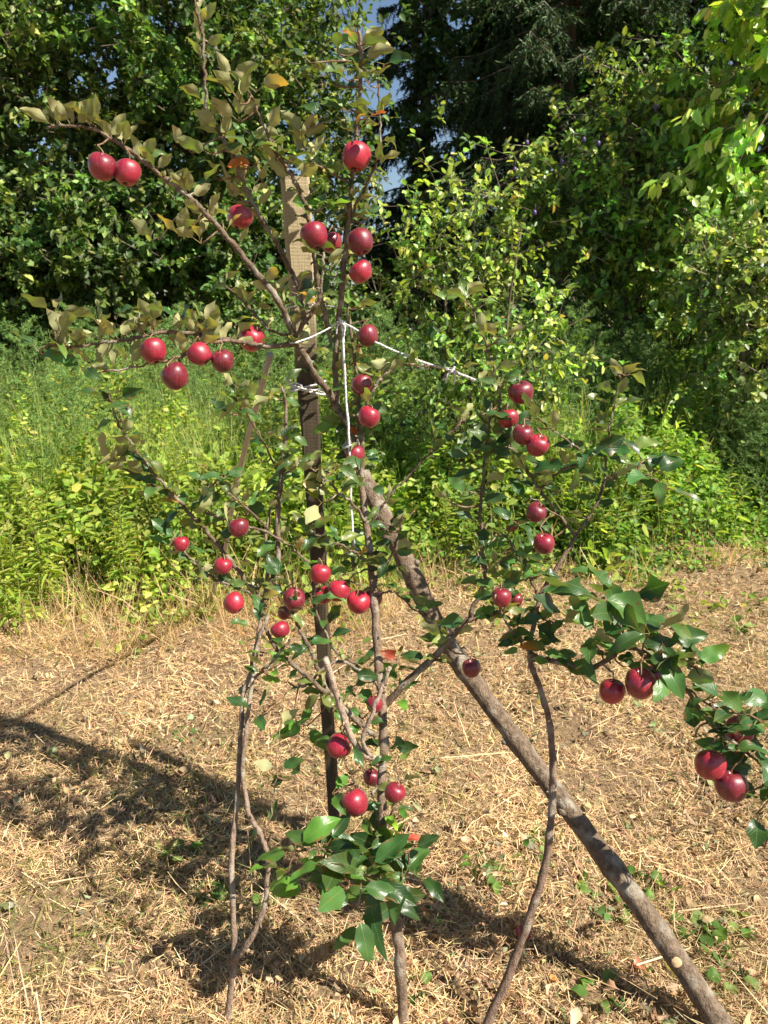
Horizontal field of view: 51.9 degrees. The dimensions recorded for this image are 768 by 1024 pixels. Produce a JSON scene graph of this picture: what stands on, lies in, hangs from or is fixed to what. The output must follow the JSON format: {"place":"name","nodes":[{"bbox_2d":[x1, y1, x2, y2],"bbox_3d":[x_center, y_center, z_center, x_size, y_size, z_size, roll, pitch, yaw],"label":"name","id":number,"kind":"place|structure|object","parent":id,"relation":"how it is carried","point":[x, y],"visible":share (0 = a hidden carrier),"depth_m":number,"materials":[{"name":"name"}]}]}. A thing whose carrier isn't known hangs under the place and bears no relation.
{"place":"outdoors","nodes":[
{"label":"outdoors","id":0,"kind":"place"},
{"bbox_2d":[0,318,767,1023],"bbox_3d":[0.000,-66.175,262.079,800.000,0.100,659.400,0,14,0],"label":"ground","id":1,"kind":"structure","parent":0,"point":[588,792],"depth_m":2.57,"materials":[{"name":"plant"}]},
{"bbox_2d":[0,521,42,634],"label":"goldenrod","id":2,"kind":"object","parent":1,"relation":"on","point":[10,589],"visible":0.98,"depth_m":3.76,"materials":[{"name":"green plant"}]},
{"bbox_2d":[0,331,47,456],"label":"asparagus plant","id":3,"kind":"object","parent":1,"relation":"on","point":[9,384],"visible":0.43,"depth_m":6.01,"materials":[{"name":"green plant"}]},
{"bbox_2d":[15,465,67,614],"bbox_3d":[-1.760,0.153,4.009,0.281,0.817,0.251,13,19,41],"label":"goldenrod","id":4,"kind":"object","parent":1,"relation":"on","point":[53,569],"visible":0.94,"depth_m":3.99,"materials":[{"name":"green plant"}]},
{"bbox_2d":[0,315,84,464],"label":"asparagus plant","id":5,"kind":"object","parent":1,"relation":"on","point":[23,346],"visible":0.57,"depth_m":6.27,"materials":[{"name":"green plant"}]},
{"bbox_2d":[0,274,122,404],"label":"shrub","id":6,"kind":"object","parent":1,"relation":"on","point":[26,315],"visible":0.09,"depth_m":7.89,"materials":[{"name":"green plant"}]},
{"bbox_2d":[2,359,131,487],"bbox_3d":[-2.081,-0.417,5.279,0.953,1.265,0.857,3,15,11],"label":"asparagus plant","id":7,"kind":"object","parent":1,"relation":"on","point":[76,387],"visible":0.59,"depth_m":5.16,"materials":[{"name":"green plant"}]},
{"bbox_2d":[18,300,130,426],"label":"asparagus plant","id":8,"kind":"object","parent":1,"relation":"on","point":[80,325],"visible":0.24,"depth_m":6.99,"materials":[{"name":"green plant"}]},
{"bbox_2d":[0,0,176,369],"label":"hedge tree","id":9,"kind":"object","parent":1,"relation":"on","point":[42,162],"visible":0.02,"depth_m":10.93,"materials":[{"name":"green plant"}]},
{"bbox_2d":[0,0,202,376],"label":"hedge tree","id":10,"kind":"object","parent":1,"relation":"on","point":[22,245],"visible":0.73,"depth_m":7.76,"materials":[{"name":"green plant"}]},
{"bbox_2d":[53,326,183,444],"bbox_3d":[-2.126,-0.740,6.175,1.001,1.442,1.068,6,16,21],"label":"asparagus plant","id":11,"kind":"object","parent":1,"relation":"on","point":[107,363],"visible":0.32,"depth_m":6.09,"materials":[{"name":"green plant"}]},
{"bbox_2d":[100,482,142,604],"bbox_3d":[-1.371,0.181,4.141,0.232,0.708,0.280,-3,15,-13],"label":"goldenrod","id":12,"kind":"object","parent":1,"relation":"on","point":[115,544],"visible":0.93,"depth_m":4.11,"materials":[{"name":"green plant"}]},
{"bbox_2d":[111,317,223,432],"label":"asparagus plant","id":13,"kind":"object","parent":1,"relation":"on","point":[164,327],"visible":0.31,"depth_m":6.39,"materials":[{"name":"green plant"}]},
{"bbox_2d":[163,429,199,577],"bbox_3d":[-1.122,0.000,4.335,0.216,0.917,0.243,0,14,0],"label":"goldenrod","id":14,"kind":"object","parent":1,"relation":"on","point":[176,484],"visible":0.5,"depth_m":4.30,"materials":[{"name":"green plant"}]},
{"bbox_2d":[160,838,202,860],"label":"weed","id":15,"kind":"object","parent":1,"relation":"on","point":[196,843],"visible":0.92,"depth_m":2.30,"materials":[{"name":"green plant"}]},
{"bbox_2d":[145,300,236,424],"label":"asparagus plant","id":16,"kind":"object","parent":1,"relation":"on","point":[175,328],"visible":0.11,"depth_m":7.12,"materials":[{"name":"green plant"}]},
{"bbox_2d":[0,0,383,373],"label":"hedge tree","id":17,"kind":"object","parent":1,"relation":"on","point":[189,260],"visible":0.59,"depth_m":7.92,"materials":[{"name":"green plant"}]},
{"bbox_2d":[75,369,318,1023],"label":"apple tree","id":18,"kind":"object","parent":1,"relation":"on","point":[209,496],"visible":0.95,"depth_m":1.76,"materials":[{"name":"green plant"}]},
{"bbox_2d":[214,553,231,574],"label":"apple","id":19,"kind":"object","parent":18,"relation":"attached to","point":[222,565],"visible":1,"depth_m":1.76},
{"bbox_2d":[223,588,243,613],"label":"apple","id":20,"kind":"object","parent":18,"relation":"hanging from","point":[233,602],"visible":1,"depth_m":1.75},
{"bbox_2d":[228,512,248,536],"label":"apple","id":21,"kind":"object","parent":18,"relation":"hanging from","point":[239,527],"visible":1,"depth_m":1.75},
{"bbox_2d":[193,879,229,910],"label":"weed","id":22,"kind":"object","parent":1,"relation":"on","point":[218,889],"visible":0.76,"depth_m":2.13,"materials":[{"name":"green plant"}]},
{"bbox_2d":[163,333,273,457],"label":"asparagus plant","id":23,"kind":"object","parent":1,"relation":"on","point":[216,372],"visible":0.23,"depth_m":6.20,"materials":[{"name":"green plant"}]},
{"bbox_2d":[78,0,379,369],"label":"hedge tree","id":24,"kind":"object","parent":1,"relation":"on","point":[272,252],"visible":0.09,"depth_m":11.76,"materials":[{"name":"green plant"}]},
{"bbox_2d":[208,352,272,601],"bbox_3d":[-0.620,0.044,3.166,0.036,1.446,1.984,-5,15,-18],"label":"cane","id":25,"kind":"object","parent":1,"relation":"on","point":[267,365],"visible":0.5,"depth_m":2.50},
{"bbox_2d":[203,322,320,456],"bbox_3d":[-0.884,-0.758,6.238,0.980,1.446,1.090,5,15,19],"label":"shrub","id":26,"kind":"object","parent":1,"relation":"on","point":[283,377],"visible":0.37,"depth_m":6.08,"materials":[{"name":"green plant"}]},
{"bbox_2d":[11,0,527,1023],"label":"apple tree","id":27,"kind":"object","parent":1,"relation":"on","point":[379,858],"visible":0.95,"depth_m":1.74,"materials":[{"name":"green plant"}]},
{"bbox_2d":[88,145,115,180],"bbox_3d":[-0.560,-0.694,1.566,0.055,0.069,0.054,0,14,0],"label":"apple","id":28,"kind":"object","parent":27,"relation":"hanging from","point":[101,165],"visible":1,"depth_m":1.55,"materials":[{"name":"food"}]},
{"bbox_2d":[114,153,140,186],"bbox_3d":[-0.514,-0.687,1.579,0.053,0.064,0.053,0,14,0],"label":"apple","id":29,"kind":"object","parent":27,"relation":"hanging from","point":[127,173],"visible":1,"depth_m":1.56,"materials":[{"name":"food"}]},
{"bbox_2d":[140,334,166,363],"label":"apple","id":30,"kind":"object","parent":27,"relation":"hanging from","point":[153,350],"visible":1,"depth_m":1.70,"materials":[{"name":"food"}]},
{"bbox_2d":[160,359,188,390],"bbox_3d":[-0.461,-0.301,1.731,0.060,0.068,0.062,0,14,0],"label":"apple","id":31,"kind":"object","parent":27,"relation":"hanging from","point":[174,376],"visible":1,"depth_m":1.71,"materials":[{"name":"food"}]},
{"bbox_2d":[186,336,211,365],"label":"apple","id":32,"kind":"object","parent":27,"relation":"hanging from","point":[198,353],"visible":1,"depth_m":1.72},
{"bbox_2d":[211,343,233,372],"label":"apple","id":33,"kind":"object","parent":27,"relation":"hanging from","point":[222,360],"visible":1,"depth_m":1.74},
{"bbox_2d":[227,198,253,229],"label":"apple","id":34,"kind":"object","parent":27,"relation":"hanging from","point":[243,220],"visible":0.94,"depth_m":1.75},
{"bbox_2d":[239,318,264,351],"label":"apple","id":35,"kind":"object","parent":27,"relation":"hanging from","point":[256,333],"visible":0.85,"depth_m":1.80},
{"bbox_2d":[270,617,292,637],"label":"apple","id":36,"kind":"object","parent":27,"relation":"hanging from","point":[281,628],"visible":0.97,"depth_m":1.78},
{"bbox_2d":[283,582,304,610],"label":"apple","id":37,"kind":"object","parent":27,"relation":"hanging from","point":[291,604],"visible":0.84,"depth_m":1.78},
{"bbox_2d":[300,221,326,249],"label":"apple","id":38,"kind":"object","parent":27,"relation":"hanging from","point":[313,234],"visible":0.94,"depth_m":1.73,"materials":[{"name":"food"}]},
{"bbox_2d":[289,321,339,343],"bbox_3d":[-0.146,-0.421,1.845,0.168,0.052,0.055,-13,19,-40],"label":"twine","id":39,"kind":"object","parent":27,"relation":"attached to","point":[297,342],"visible":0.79,"depth_m":1.81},
{"bbox_2d":[336,317,345,335],"bbox_3d":[-0.098,-0.433,1.841,0.023,0.042,0.025,7,16,25],"label":"twine knot","id":40,"kind":"object","parent":39,"relation":"attached to","point":[341,322],"visible":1,"depth_m":1.83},
{"bbox_2d":[341,324,358,556],"bbox_3d":[-0.080,-0.172,1.873,0.041,0.540,0.141,-1,15,-2],"label":"twine","id":41,"kind":"object","parent":40,"relation":"hanging from","point":[347,421],"visible":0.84,"depth_m":1.86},
{"bbox_2d":[310,558,330,583],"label":"apple","id":42,"kind":"object","parent":27,"relation":"hanging from","point":[320,573],"visible":1,"depth_m":1.78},
{"bbox_2d":[326,728,351,758],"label":"apple","id":43,"kind":"object","parent":27,"relation":"hanging from","point":[337,745],"visible":1,"depth_m":1.76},
{"bbox_2d":[327,574,350,601],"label":"apple","id":44,"kind":"object","parent":27,"relation":"hanging from","point":[339,588],"visible":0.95,"depth_m":1.84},
{"bbox_2d":[341,784,367,816],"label":"apple","id":45,"kind":"object","parent":27,"relation":"hanging from","point":[354,802],"visible":1,"depth_m":1.70,"materials":[{"name":"food"}]},
{"bbox_2d":[342,134,370,171],"bbox_3d":[-0.059,-0.784,1.721,0.063,0.077,0.066,0,14,0],"label":"apple","id":46,"kind":"object","parent":27,"relation":"hanging from","point":[356,156],"visible":1,"depth_m":1.70,"materials":[{"name":"food"}]},
{"bbox_2d":[347,585,369,613],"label":"apple","id":47,"kind":"object","parent":27,"relation":"hanging from","point":[358,601],"visible":1,"depth_m":1.85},
{"bbox_2d":[346,222,372,255],"bbox_3d":[-0.055,-0.620,1.789,0.061,0.074,0.060,0,14,0],"label":"apple","id":48,"kind":"object","parent":27,"relation":"hanging from","point":[359,241],"visible":1,"depth_m":1.77,"materials":[{"name":"food"}]},
{"bbox_2d":[349,256,371,283],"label":"apple","id":49,"kind":"object","parent":27,"relation":"hanging from","point":[360,271],"visible":1,"depth_m":1.79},
{"bbox_2d":[350,370,372,395],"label":"apple","id":50,"kind":"object","parent":27,"relation":"hanging from","point":[359,383],"visible":0.81,"depth_m":1.84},
{"bbox_2d":[357,319,377,346],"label":"apple","id":51,"kind":"object","parent":27,"relation":"hanging from","point":[367,335],"visible":1,"depth_m":1.83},
{"bbox_2d":[358,404,379,427],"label":"apple","id":52,"kind":"object","parent":27,"relation":"hanging from","point":[368,417],"visible":1,"depth_m":1.84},
{"bbox_2d":[384,777,405,802],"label":"apple","id":53,"kind":"object","parent":27,"relation":"hanging from","point":[394,792],"visible":1,"depth_m":1.68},
{"bbox_2d":[462,654,480,677],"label":"apple","id":54,"kind":"object","parent":27,"relation":"hanging from","point":[471,667],"visible":1,"depth_m":1.83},
{"bbox_2d":[42,220,502,385],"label":"undergrowth","id":55,"kind":"object","parent":1,"relation":"on","point":[119,319],"visible":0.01,"depth_m":14.18,"materials":[{"name":"plant"}]},
{"bbox_2d":[128,257,439,409],"bbox_3d":[-1.118,-1.415,8.236,3.418,2.475,1.931,0,14,0],"label":"shrub","id":56,"kind":"object","parent":1,"relation":"on","point":[266,298],"visible":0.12,"depth_m":7.93,"materials":[{"name":"green plant"}]},
{"bbox_2d":[241,301,327,422],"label":"asparagus plant","id":57,"kind":"object","parent":1,"relation":"on","point":[281,349],"visible":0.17,"depth_m":7.01,"materials":[{"name":"green plant"}]},
{"bbox_2d":[280,176,339,816],"bbox_3d":[-0.191,0.100,2.159,0.120,1.887,0.068,-3,15,-11],"label":"wooden stake","id":58,"kind":"object","parent":1,"relation":"on","point":[299,260],"visible":0.51,"depth_m":2.03,"materials":[{"name":"brown wood"}]},
{"bbox_2d":[278,315,376,425],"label":"asparagus plant","id":59,"kind":"object","parent":1,"relation":"on","point":[326,344],"visible":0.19,"depth_m":6.46,"materials":[{"name":"green plant"}]},
{"bbox_2d":[273,0,406,320],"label":"hedge tree","id":60,"kind":"object","parent":1,"relation":"on","point":[355,21],"visible":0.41,"depth_m":8.95,"materials":[{"name":"green plant"}]},
{"bbox_2d":[321,345,421,469],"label":"asparagus plant","id":61,"kind":"object","parent":1,"relation":"on","point":[373,350],"visible":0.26,"depth_m":5.53,"materials":[{"name":"green plant"}]},
{"bbox_2d":[0,332,751,583],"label":"tall weeds","id":62,"kind":"object","parent":1,"relation":"on","point":[456,521],"visible":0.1,"depth_m":5.18,"materials":[{"name":"green plant"}]},
{"bbox_2d":[0,322,767,676],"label":"meadow grass","id":63,"kind":"structure","parent":1,"relation":"on","point":[254,568],"depth_m":4.86,"materials":[{"name":"green plant"}]},
{"bbox_2d":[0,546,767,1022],"bbox_3d":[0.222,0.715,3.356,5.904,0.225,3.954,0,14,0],"label":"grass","id":64,"kind":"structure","parent":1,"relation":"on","point":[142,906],"depth_m":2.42,"materials":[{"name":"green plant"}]},
{"bbox_2d":[0,535,767,658],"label":"creeping weeds","id":65,"kind":"object","parent":1,"relation":"on","point":[497,621],"visible":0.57,"depth_m":4.14,"materials":[{"name":"green plant"}]},
{"bbox_2d":[0,341,767,625],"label":"ground cover","id":66,"kind":"object","parent":1,"relation":"on","point":[79,493],"visible":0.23,"depth_m":4.91,"materials":[{"name":"green plant"}]},
{"bbox_2d":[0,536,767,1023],"bbox_3d":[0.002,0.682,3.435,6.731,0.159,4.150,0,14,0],"label":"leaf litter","id":67,"kind":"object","parent":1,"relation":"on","point":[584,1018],"visible":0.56,"depth_m":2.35,"materials":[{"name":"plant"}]},
{"bbox_2d":[351,301,422,396],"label":"asparagus plant","id":68,"kind":"object","parent":1,"relation":"on","point":[388,317],"visible":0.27,"depth_m":7.08,"materials":[{"name":"green plant"}]},
{"bbox_2d":[317,213,458,355],"bbox_3d":[0.430,-4.322,16.307,3.852,3.639,2.435,3,15,11],"label":"shrub","id":69,"kind":"object","parent":1,"relation":"on","point":[384,302],"visible":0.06,"depth_m":15.65,"materials":[{"name":"green plant"}]},
{"bbox_2d":[355,325,462,450],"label":"bush","id":70,"kind":"object","parent":1,"relation":"on","point":[412,346],"visible":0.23,"depth_m":6.18,"materials":[{"name":"green plant"}]},
{"bbox_2d":[334,0,498,351],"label":"spruce tree","id":71,"kind":"object","parent":1,"relation":"on","point":[416,97],"visible":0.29,"depth_m":13.97,"materials":[{"name":"green plant"}]},
{"bbox_2d":[379,365,487,515],"bbox_3d":[0.295,-0.375,5.243,0.834,1.201,0.890,6,15,20],"label":"shrub","id":72,"kind":"object","parent":1,"relation":"on","point":[422,384],"visible":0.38,"depth_m":5.17,"materials":[{"name":"green plant"}]},
{"bbox_2d":[325,93,628,544],"bbox_3d":[0.658,-1.147,5.077,1.834,2.790,1.638,9,17,31],"label":"shrub","id":73,"kind":"object","parent":1,"relation":"on","point":[460,340],"visible":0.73,"depth_m":4.93,"materials":[{"name":"green plant"}]},
{"bbox_2d":[389,0,675,330],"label":"hedge tree","id":74,"kind":"object","parent":1,"relation":"on","point":[471,41],"visible":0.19,"depth_m":12.06,"materials":[{"name":"green plant"}]},
{"bbox_2d":[479,316,593,434],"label":"asparagus plant","id":75,"kind":"object","parent":1,"relation":"on","point":[539,328],"visible":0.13,"depth_m":6.45,"materials":[{"name":"green plant"}]},
{"bbox_2d":[363,469,733,1023],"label":"leaning pole","id":76,"kind":"object","parent":1,"relation":"on","point":[615,872],"visible":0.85,"depth_m":1.89,"materials":[{"name":"brown wood"}]},
{"bbox_2d":[388,0,723,381],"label":"spruce tree","id":77,"kind":"object","parent":1,"relation":"on","point":[536,54],"visible":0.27,"depth_m":9.87,"materials":[{"name":"green plant"}]},
{"bbox_2d":[519,341,606,454],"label":"asparagus plant","id":78,"kind":"object","parent":1,"relation":"on","point":[567,386],"visible":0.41,"depth_m":5.72,"materials":[{"name":"green plant"}]},
{"bbox_2d":[556,437,587,550],"bbox_3d":[1.227,-0.127,5.137,0.247,0.768,0.338,0,14,0],"label":"goldenrod","id":79,"kind":"object","parent":1,"relation":"on","point":[569,476],"visible":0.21,"depth_m":5.10,"materials":[{"name":"green plant"}]},
{"bbox_2d":[424,246,730,426],"bbox_3d":[1.861,-1.337,7.580,2.906,2.337,2.658,12,19,39],"label":"shrub","id":80,"kind":"object","parent":1,"relation":"on","point":[616,324],"visible":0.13,"depth_m":7.23,"materials":[{"name":"green plant"}]},
{"bbox_2d":[525,299,634,428],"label":"asparagus plant","id":81,"kind":"object","parent":1,"relation":"on","point":[571,315],"visible":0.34,"depth_m":6.79,"materials":[{"name":"green plant"}]},
{"bbox_2d":[574,871,616,899],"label":"weed","id":82,"kind":"object","parent":1,"relation":"on","point":[582,883],"visible":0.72,"depth_m":2.17,"materials":[{"name":"green plant"}]},
{"bbox_2d":[569,968,627,1015],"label":"weed","id":83,"kind":"object","parent":1,"relation":"on","point":[582,991],"visible":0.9,"depth_m":1.83,"materials":[{"name":"green plant"}]},
{"bbox_2d":[541,323,657,434],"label":"asparagus plant","id":84,"kind":"object","parent":1,"relation":"on","point":[600,339],"visible":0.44,"depth_m":6.08,"materials":[{"name":"green plant"}]},
{"bbox_2d":[434,277,767,1023],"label":"apple tree","id":85,"kind":"object","parent":1,"relation":"on","point":[619,611],"visible":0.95,"depth_m":1.70,"materials":[{"name":"green plant"}]},
{"bbox_2d":[491,582,511,606],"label":"apple","id":86,"kind":"object","parent":85,"relation":"hanging from","point":[503,597],"visible":1,"depth_m":1.67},
{"bbox_2d":[508,374,533,403],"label":"apple","id":87,"kind":"object","parent":85,"relation":"hanging from","point":[516,390],"visible":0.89,"depth_m":1.72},
{"bbox_2d":[513,418,533,444],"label":"apple","id":88,"kind":"object","parent":85,"relation":"hanging from","point":[523,434],"visible":0.98,"depth_m":1.67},
{"bbox_2d":[526,500,546,522],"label":"apple","id":89,"kind":"object","parent":85,"relation":"hanging from","point":[536,512],"visible":1,"depth_m":1.69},
{"bbox_2d":[526,428,549,456],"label":"apple","id":90,"kind":"object","parent":85,"relation":"hanging from","point":[537,445],"visible":1,"depth_m":1.66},
{"bbox_2d":[533,527,554,553],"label":"apple","id":91,"kind":"object","parent":85,"relation":"hanging from","point":[543,543],"visible":0.99,"depth_m":1.72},
{"bbox_2d":[599,672,625,703],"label":"apple","id":92,"kind":"object","parent":85,"relation":"hanging from","point":[612,690],"visible":1,"depth_m":1.63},
{"bbox_2d":[625,662,655,699],"bbox_3d":[0.520,0.341,1.597,0.062,0.077,0.063,0,14,0],"label":"apple","id":93,"kind":"object","parent":85,"relation":"hanging from","point":[640,681],"visible":0.98,"depth_m":1.58,"materials":[{"name":"food"}]},
{"bbox_2d":[694,744,726,780],"bbox_3d":[0.657,0.501,1.586,0.062,0.076,0.062,0,14,0],"label":"apple","id":94,"kind":"object","parent":85,"relation":"hanging from","point":[710,764],"visible":1,"depth_m":1.56,"materials":[{"name":"food"}]},
{"bbox_2d":[714,763,748,802],"bbox_3d":[0.698,0.542,1.584,0.065,0.079,0.066,0,14,0],"label":"apple","id":95,"kind":"object","parent":85,"relation":"hanging from","point":[732,785],"visible":0.94,"depth_m":1.56,"materials":[{"name":"food"}]},
{"bbox_2d":[462,18,765,355],"bbox_3d":[2.599,-2.549,7.758,3.496,4.183,2.642,8,16,27],"label":"plum tree","id":96,"kind":"object","parent":1,"relation":"on","point":[610,235],"visible":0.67,"depth_m":7.31,"materials":[{"name":"green plant"}]},
{"bbox_2d":[596,894,632,923],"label":"weed","id":97,"kind":"object","parent":1,"relation":"on","point":[601,910],"visible":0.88,"depth_m":2.07,"materials":[{"name":"green plant"}]},
{"bbox_2d":[584,323,694,437],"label":"asparagus plant","id":98,"kind":"object","parent":1,"relation":"on","point":[647,338],"visible":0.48,"depth_m":6.46,"materials":[{"name":"green plant"}]},
{"bbox_2d":[518,0,767,366],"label":"hedge tree","id":99,"kind":"object","parent":1,"relation":"on","point":[661,22],"visible":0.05,"depth_m":10.19,"materials":[{"name":"green plant"}]},
{"bbox_2d":[641,423,681,537],"bbox_3d":[1.800,-0.169,5.134,0.274,0.825,0.243,0,14,0],"label":"goldenrod","id":100,"kind":"object","parent":1,"relation":"on","point":[662,479],"visible":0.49,"depth_m":5.09,"materials":[{"name":"green plant"}]},
{"bbox_2d":[669,910,722,950],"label":"weed","id":101,"kind":"object","parent":1,"relation":"on","point":[704,939],"visible":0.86,"depth_m":2.02,"materials":[{"name":"green plant"}]},
{"bbox_2d":[636,126,767,508],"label":"shrub","id":102,"kind":"object","parent":1,"relation":"on","point":[748,306],"visible":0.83,"depth_m":5.65,"materials":[{"name":"green plant"}]},
{"bbox_2d":[638,0,767,355],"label":"cherry tree","id":103,"kind":"object","parent":1,"relation":"on","point":[703,111],"visible":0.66,"depth_m":6.42,"materials":[{"name":"green plant"}]},
{"bbox_2d":[694,925,734,967],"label":"weed","id":104,"kind":"object","parent":1,"relation":"on","point":[722,933],"visible":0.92,"depth_m":1.96,"materials":[{"name":"green plant"}]},
{"bbox_2d":[691,369,767,500],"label":"bush","id":105,"kind":"object","parent":1,"relation":"on","point":[751,402],"visible":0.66,"depth_m":5.58,"materials":[{"name":"green plant"}]},
{"bbox_2d":[705,965,760,997],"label":"weed","id":106,"kind":"object","parent":1,"relation":"on","point":[711,971],"visible":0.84,"depth_m":1.85,"materials":[{"name":"green plant"}]},
{"bbox_2d":[711,371,767,531],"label":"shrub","id":107,"kind":"object","parent":1,"relation":"on","point":[752,438],"visible":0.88,"depth_m":5.47,"materials":[{"name":"green plant"}]},
{"bbox_2d":[725,908,756,939],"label":"weed","id":108,"kind":"object","parent":1,"relation":"on","point":[743,930],"visible":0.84,"depth_m":2.02,"materials":[{"name":"green plant"}]},
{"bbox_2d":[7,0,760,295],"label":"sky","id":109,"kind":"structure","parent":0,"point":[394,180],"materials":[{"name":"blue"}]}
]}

